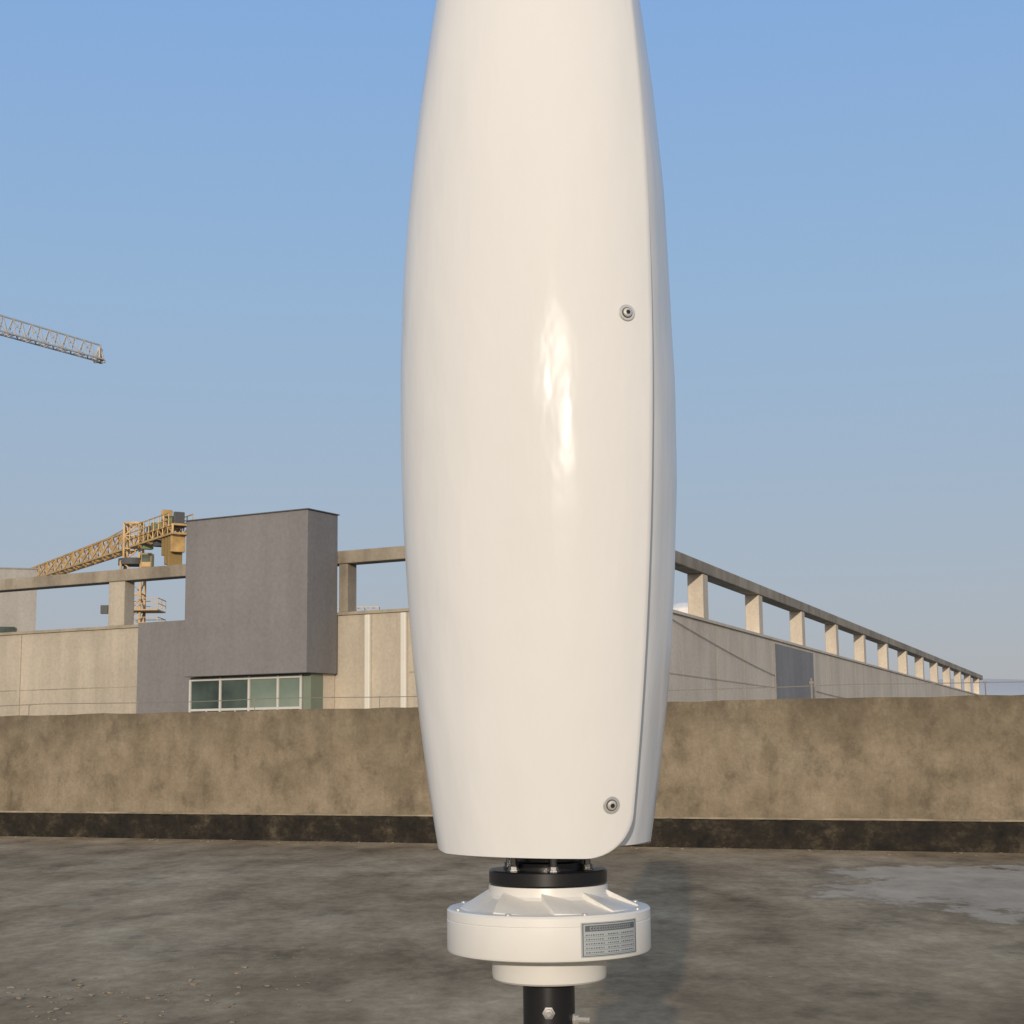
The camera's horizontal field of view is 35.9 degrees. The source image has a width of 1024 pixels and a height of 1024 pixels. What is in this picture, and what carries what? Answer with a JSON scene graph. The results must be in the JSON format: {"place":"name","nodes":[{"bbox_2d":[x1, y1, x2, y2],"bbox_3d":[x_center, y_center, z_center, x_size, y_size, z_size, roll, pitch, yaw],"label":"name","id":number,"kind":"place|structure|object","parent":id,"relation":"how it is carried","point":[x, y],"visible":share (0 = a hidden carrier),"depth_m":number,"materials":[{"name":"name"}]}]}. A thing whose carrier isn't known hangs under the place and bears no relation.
{"place":"outdoors","nodes":[
{"label":"outdoors","id":0,"kind":"place"},
{"bbox_2d":[0,836,1023,1023],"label":"rooftop floor","id":1,"kind":"structure","parent":0,"point":[733,928],"depth_m":11.61,"materials":[{"name":"concrete"}]},
{"bbox_2d":[6,836,1010,1023],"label":"mortar chips","id":2,"kind":"object","parent":1,"relation":"on","point":[208,1000],"visible":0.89,"depth_m":9.19,"materials":[{"name":"grey concrete"}]},
{"bbox_2d":[401,0,676,1023],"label":"wind turbine","id":3,"kind":"object","parent":1,"relation":"on","point":[539,440],"visible":1,"depth_m":3.18,"materials":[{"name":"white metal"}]},
{"bbox_2d":[0,695,1023,852],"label":"parapet wall","id":4,"kind":"structure","parent":0,"point":[935,774],"depth_m":21.55,"materials":[{"name":"concrete"}]},
{"bbox_2d":[5,678,1023,714],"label":"lightning conductor","id":5,"kind":"object","parent":4,"relation":"on","point":[811,682],"visible":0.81,"depth_m":21.69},
{"bbox_2d":[0,0,1023,679],"label":"sky","id":6,"kind":"structure","parent":0,"point":[213,196],"materials":[{"name":"blue"}]},
{"bbox_2d":[673,602,687,612],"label":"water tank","id":7,"kind":"object","parent":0,"point":[681,606],"visible":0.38,"depth_m":45.60,"materials":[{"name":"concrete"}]},
{"bbox_2d":[929,679,1023,694],"bbox_3d":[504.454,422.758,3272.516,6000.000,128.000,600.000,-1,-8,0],"label":"hill","id":8,"kind":"structure","parent":0,"point":[1016,687],"depth_m":3035.03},
{"label":"ground","id":9,"kind":"structure","parent":0,"visible":0},
{"bbox_2d":[0,567,37,632],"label":"pale building","id":10,"kind":"structure","parent":9,"relation":"on","point":[17,611],"depth_m":61.27,"materials":[{"name":"grey concrete"}]},
{"bbox_2d":[0,627,14,632],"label":"window","id":11,"kind":"structure","parent":10,"relation":"in","point":[2,629],"depth_m":60.85,"materials":[{"name":"green glass"}]},
{"bbox_2d":[0,314,104,363],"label":"tower crane","id":12,"kind":"object","parent":9,"relation":"on","point":[98,357],"visible":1,"depth_m":200.29,"materials":[{"name":"paint"}]},
{"bbox_2d":[31,509,192,622],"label":"tower crane","id":13,"kind":"object","parent":9,"relation":"on","point":[166,538],"visible":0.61,"depth_m":149.78,"materials":[{"name":"yellow paint"}]},
{"bbox_2d":[0,508,982,715],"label":"concrete building","id":14,"kind":"structure","parent":9,"relation":"on","point":[264,618],"depth_m":36.45,"materials":[{"name":"grey concrete"}]},
{"bbox_2d":[188,674,302,711],"bbox_3d":[-5.760,4.568,35.671,3.195,1.715,0.920,-5,-10,29],"label":"window","id":15,"kind":"structure","parent":14,"relation":"in","point":[289,687],"depth_m":35.35,"materials":[{"name":"green glass"}]},
{"bbox_2d":[337,606,379,610],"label":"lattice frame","id":16,"kind":"object","parent":14,"relation":"on","point":[371,607],"visible":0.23,"depth_m":59.91,"materials":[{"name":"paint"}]}
]}

